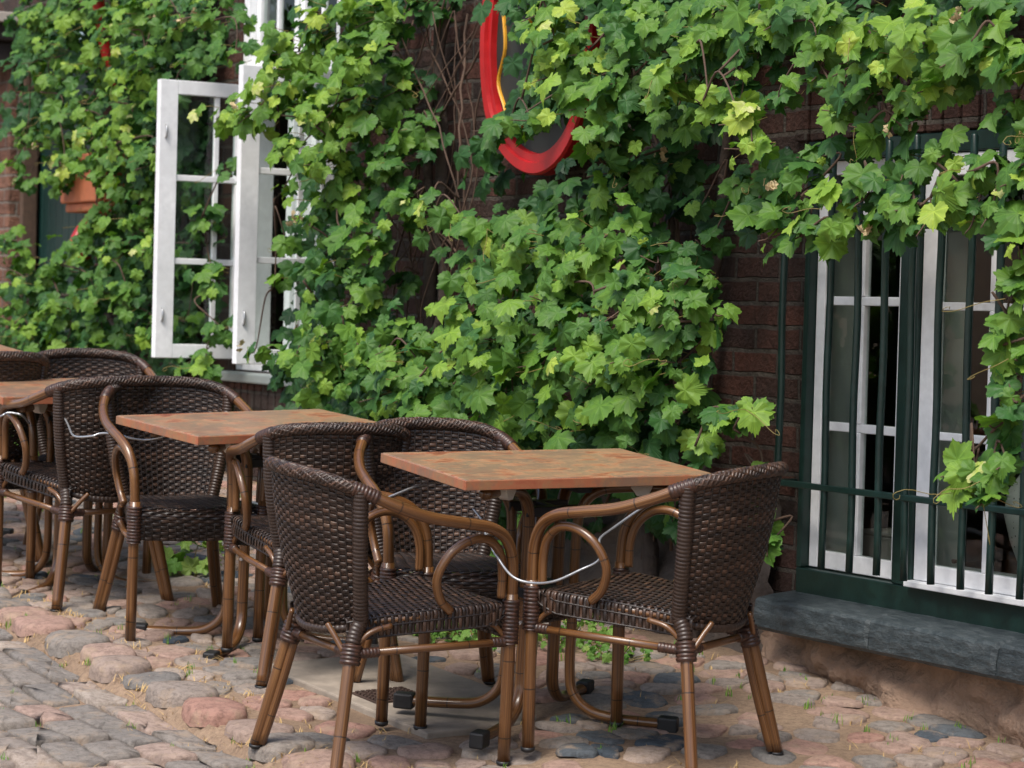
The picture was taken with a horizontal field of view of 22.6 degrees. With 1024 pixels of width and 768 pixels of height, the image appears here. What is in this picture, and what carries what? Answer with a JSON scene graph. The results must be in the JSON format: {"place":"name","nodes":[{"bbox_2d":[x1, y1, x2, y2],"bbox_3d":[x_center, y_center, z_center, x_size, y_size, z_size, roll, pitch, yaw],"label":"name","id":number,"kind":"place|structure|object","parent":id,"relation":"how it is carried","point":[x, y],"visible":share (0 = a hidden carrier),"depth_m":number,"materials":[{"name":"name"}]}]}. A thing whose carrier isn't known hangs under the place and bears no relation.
{"place":"outdoors","nodes":[
{"label":"outdoors","id":0,"kind":"place"},
{"bbox_2d":[0,756,14,767],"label":"cobblestone road","id":1,"kind":"structure","parent":0,"point":[7,763],"depth_m":6.83,"materials":[{"name":"grey stone"}]},
{"bbox_2d":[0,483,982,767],"bbox_3d":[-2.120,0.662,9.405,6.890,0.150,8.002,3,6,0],"label":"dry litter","id":2,"kind":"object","parent":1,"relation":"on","point":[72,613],"visible":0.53,"depth_m":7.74,"materials":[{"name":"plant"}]},
{"bbox_2d":[0,628,252,767],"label":"sett paving","id":3,"kind":"structure","parent":0,"point":[61,737],"depth_m":7.24,"materials":[{"name":"grey stone"}]},
{"bbox_2d":[0,472,1021,767],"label":"ground","id":4,"kind":"structure","parent":0,"point":[790,718],"depth_m":7.42,"materials":[{"name":"grey stone"}]},
{"bbox_2d":[0,59,40,343],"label":"brick pier","id":5,"kind":"structure","parent":4,"relation":"on","point":[18,207],"depth_m":14.93,"materials":[{"name":"red brick"}]},
{"bbox_2d":[0,586,354,767],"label":"kerb stones","id":6,"kind":"object","parent":4,"relation":"on","point":[195,700],"visible":0.94,"depth_m":7.58,"materials":[{"name":"beige stone"}]},
{"bbox_2d":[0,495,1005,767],"bbox_3d":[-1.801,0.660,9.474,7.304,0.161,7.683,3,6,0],"label":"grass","id":7,"kind":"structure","parent":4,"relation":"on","point":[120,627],"depth_m":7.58,"materials":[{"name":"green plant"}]},
{"bbox_2d":[0,0,1023,747],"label":"brick wall","id":8,"kind":"structure","parent":4,"relation":"on","point":[744,354],"depth_m":8.36,"materials":[{"name":"brick"}]},
{"bbox_2d":[0,11,36,64],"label":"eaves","id":9,"kind":"object","parent":8,"relation":"attached to","point":[5,47],"visible":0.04,"depth_m":14.82,"materials":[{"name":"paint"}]},
{"bbox_2d":[36,40,93,331],"bbox_3d":[-2.475,-0.693,14.499,0.080,2.500,1.300,1,2,-29],"label":"green door","id":10,"kind":"structure","parent":8,"relation":"attached to","point":[55,217],"depth_m":14.78,"materials":[{"name":"green wood"}]},
{"bbox_2d":[61,0,144,259],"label":"hanging planter","id":11,"kind":"object","parent":8,"relation":"attached to","point":[81,196],"visible":0.17,"depth_m":13.19,"materials":[{"name":"ceramic"}]},
{"bbox_2d":[0,0,262,382],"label":"grape vine","id":12,"kind":"object","parent":8,"relation":"attached to","point":[130,98],"visible":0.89,"depth_m":12.64,"materials":[{"name":"green plant"}]},
{"bbox_2d":[151,0,340,410],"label":"open window","id":13,"kind":"structure","parent":8,"relation":"attached to","point":[251,261],"depth_m":11.86,"materials":[{"name":"white paint"}]},
{"bbox_2d":[275,0,336,349],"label":"room interior","id":14,"kind":"object","parent":8,"relation":"attached to","point":[288,6],"depth_m":13.34,"materials":[{"name":"black"}]},
{"bbox_2d":[187,0,792,633],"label":"grape vine","id":15,"kind":"object","parent":8,"relation":"attached to","point":[625,378],"visible":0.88,"depth_m":9.27,"materials":[{"name":"green plant"}]},
{"bbox_2d":[480,0,601,175],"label":"painted shield","id":16,"kind":"object","parent":8,"relation":"attached to","point":[543,154],"visible":0.35,"depth_m":9.55,"materials":[{"name":"red paint"}]},
{"bbox_2d":[470,0,1023,637],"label":"grape vine","id":17,"kind":"object","parent":8,"relation":"attached to","point":[964,54],"visible":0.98,"depth_m":7.30,"materials":[{"name":"green plant"}]},
{"bbox_2d":[754,590,1023,684],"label":"window ledge","id":18,"kind":"object","parent":8,"relation":"attached to","point":[984,651],"depth_m":7.51,"materials":[{"name":"stone"}]},
{"bbox_2d":[774,133,1023,599],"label":"window grille","id":19,"kind":"object","parent":8,"relation":"attached to","point":[878,494],"depth_m":7.54,"materials":[{"name":"metal"}]},
{"bbox_2d":[795,129,1023,633],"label":"barred window","id":20,"kind":"structure","parent":8,"relation":"attached to","point":[972,602],"depth_m":7.73,"materials":[{"name":"green paint"}]},
{"bbox_2d":[863,174,1023,561],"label":"room interior","id":21,"kind":"object","parent":8,"relation":"attached to","point":[974,523],"visible":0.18,"depth_m":10.09,"materials":[{"name":"black"}]},
{"bbox_2d":[494,489,780,652],"bbox_3d":[0.082,0.716,9.419,0.204,0.810,2.800,1,2,-29],"label":"stone footing","id":22,"kind":"object","parent":4,"relation":"on","point":[666,560],"visible":0.02,"depth_m":8.98,"materials":[{"name":"grey stone"}]},
{"bbox_2d":[0,430,1023,767],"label":"cobblestone terrace","id":23,"kind":"structure","parent":0,"point":[656,746],"depth_m":7.62,"materials":[{"name":"grey stone"}]},
{"bbox_2d":[0,345,19,535],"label":"cafe table","id":24,"kind":"object","parent":23,"relation":"on","point":[7,530],"visible":0.22,"depth_m":10.23,"materials":[{"name":"wood"}]},
{"bbox_2d":[0,351,49,565],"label":"wicker chair","id":25,"kind":"object","parent":23,"relation":"on","point":[21,366],"visible":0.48,"depth_m":9.48,"materials":[{"name":"brown wicker"}]},
{"bbox_2d":[0,378,155,593],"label":"cafe table","id":26,"kind":"object","parent":23,"relation":"on","point":[10,390],"visible":0.41,"depth_m":9.39,"materials":[{"name":"wood"}]},
{"bbox_2d":[0,375,173,611],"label":"wicker chair","id":27,"kind":"object","parent":23,"relation":"on","point":[89,477],"visible":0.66,"depth_m":8.77,"materials":[{"name":"brown wicker"}]},
{"bbox_2d":[0,412,29,423],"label":"steel cable","id":28,"kind":"object","parent":27,"relation":"attached to","point":[23,416],"visible":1,"depth_m":8.86,"materials":[{"name":"silver metal"}]},
{"bbox_2d":[22,348,155,578],"bbox_3d":[-1.611,0.298,9.709,0.544,0.818,0.620,2,6,-13],"label":"wicker chair","id":29,"kind":"object","parent":23,"relation":"on","point":[77,362],"visible":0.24,"depth_m":9.90,"materials":[{"name":"brown wicker"}]},
{"bbox_2d":[92,375,266,641],"bbox_3d":[-1.119,0.410,8.590,0.545,0.818,0.620,1,6,-21],"label":"wicker chair","id":30,"kind":"object","parent":23,"relation":"on","point":[157,482],"visible":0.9,"depth_m":8.71,"materials":[{"name":"brown wicker"}]},
{"bbox_2d":[164,541,223,576],"bbox_3d":[-1.185,0.602,9.488,0.257,0.243,0.200,3,6,0],"label":"wall plant","id":31,"kind":"object","parent":23,"relation":"on","point":[178,562],"depth_m":9.45,"materials":[{"name":"green plant"}]},
{"bbox_2d":[116,409,377,659],"bbox_3d":[-0.841,0.492,8.459,0.790,0.741,0.544,-2,7,-37],"label":"cafe table","id":32,"kind":"object","parent":23,"relation":"on","point":[216,432],"visible":0.46,"depth_m":8.38,"materials":[{"name":"wood"}]},
{"bbox_2d":[64,418,163,440],"bbox_3d":[-1.358,0.149,8.486,0.105,0.065,0.585,0,2,-45],"label":"steel cable","id":33,"kind":"object","parent":32,"relation":"attached to","point":[100,433],"visible":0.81,"depth_m":8.46,"materials":[{"name":"silver metal"}]},
{"bbox_2d":[221,422,411,688],"bbox_3d":[-0.601,0.486,7.927,0.545,0.818,0.620,1,6,-18],"label":"wicker chair","id":34,"kind":"object","parent":23,"relation":"on","point":[327,446],"visible":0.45,"depth_m":7.70,"materials":[{"name":"brown wicker"}]},
{"bbox_2d":[249,456,519,767],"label":"wicker chair","id":35,"kind":"object","parent":23,"relation":"on","point":[435,604],"visible":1,"depth_m":6.70,"materials":[{"name":"brown wicker"}]},
{"bbox_2d":[271,654,536,738],"bbox_3d":[-0.308,0.947,7.709,0.500,0.082,0.960,-1,7,-35],"label":"drain cover","id":36,"kind":"object","parent":23,"relation":"in","point":[321,676],"visible":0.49,"depth_m":7.66,"materials":[{"name":"concrete"}]},
{"bbox_2d":[354,417,546,726],"bbox_3d":[-0.206,0.539,7.545,0.544,0.818,0.620,2,6,-13],"label":"wicker chair","id":37,"kind":"object","parent":36,"relation":"on","point":[392,542],"visible":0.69,"depth_m":7.73,"materials":[{"name":"brown wicker"}]},
{"bbox_2d":[412,620,451,639],"bbox_3d":[-0.342,0.761,8.754,0.450,0.158,0.451,3,6,0],"label":"wall plant","id":38,"kind":"object","parent":23,"relation":"on","point":[435,635],"depth_m":8.56,"materials":[{"name":"green plant"}]},
{"bbox_2d":[431,622,499,650],"bbox_3d":[-0.095,0.804,8.522,0.391,0.149,0.364,3,6,0],"label":"wall plant","id":39,"kind":"object","parent":23,"relation":"on","point":[465,635],"depth_m":8.46,"materials":[{"name":"green plant"}]},
{"bbox_2d":[381,448,710,749],"bbox_3d":[0.083,0.592,7.276,0.790,0.741,0.544,0,7,-28],"label":"cafe table","id":40,"kind":"object","parent":23,"relation":"on","point":[505,476],"visible":0.75,"depth_m":7.22,"materials":[{"name":"laminate"}]},
{"bbox_2d":[369,481,439,504],"bbox_3d":[-0.312,0.304,7.143,0.329,0.074,0.047,1,2,-33],"label":"steel cable","id":41,"kind":"object","parent":40,"relation":"attached to","point":[413,487],"visible":0.45,"depth_m":7.16,"materials":[{"name":"silver metal"}]},
{"bbox_2d":[472,508,642,584],"bbox_3d":[0.178,0.407,6.867,0.553,0.244,0.217,1,2,-7],"label":"steel cable","id":42,"kind":"object","parent":40,"relation":"attached to","point":[568,575],"visible":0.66,"depth_m":6.79,"materials":[{"name":"silver metal"}]},
{"bbox_2d":[538,619,612,652],"bbox_3d":[0.182,0.787,8.326,0.322,0.150,0.299,3,6,0],"label":"wall plant","id":43,"kind":"object","parent":23,"relation":"on","point":[593,629],"depth_m":8.26,"materials":[{"name":"green plant"}]},
{"bbox_2d":[581,628,652,663],"bbox_3d":[0.333,0.830,8.075,0.228,0.118,0.194,3,6,0],"label":"wall plant","id":44,"kind":"object","parent":23,"relation":"on","point":[592,655],"depth_m":8.05,"materials":[{"name":"green plant"}]},
{"bbox_2d":[521,461,788,767],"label":"wicker chair","id":45,"kind":"object","parent":23,"relation":"on","point":[686,602],"visible":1,"depth_m":6.71,"materials":[{"name":"brown wicker"}]},
{"bbox_2d":[862,528,891,559],"bbox_3d":[1.260,0.529,8.421,0.126,0.092,0.206,1,2,-29],"label":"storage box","id":46,"kind":"object","parent":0,"point":[868,539],"visible":0.25,"depth_m":8.42,"materials":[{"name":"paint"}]},
{"bbox_2d":[1004,475,1019,559],"bbox_3d":[1.621,0.407,7.803,0.240,0.390,0.240,1,2,-29],"label":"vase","id":47,"kind":"object","parent":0,"point":[1012,523],"visible":0.48,"depth_m":7.77,"materials":[{"name":"ceramic"}]}
]}

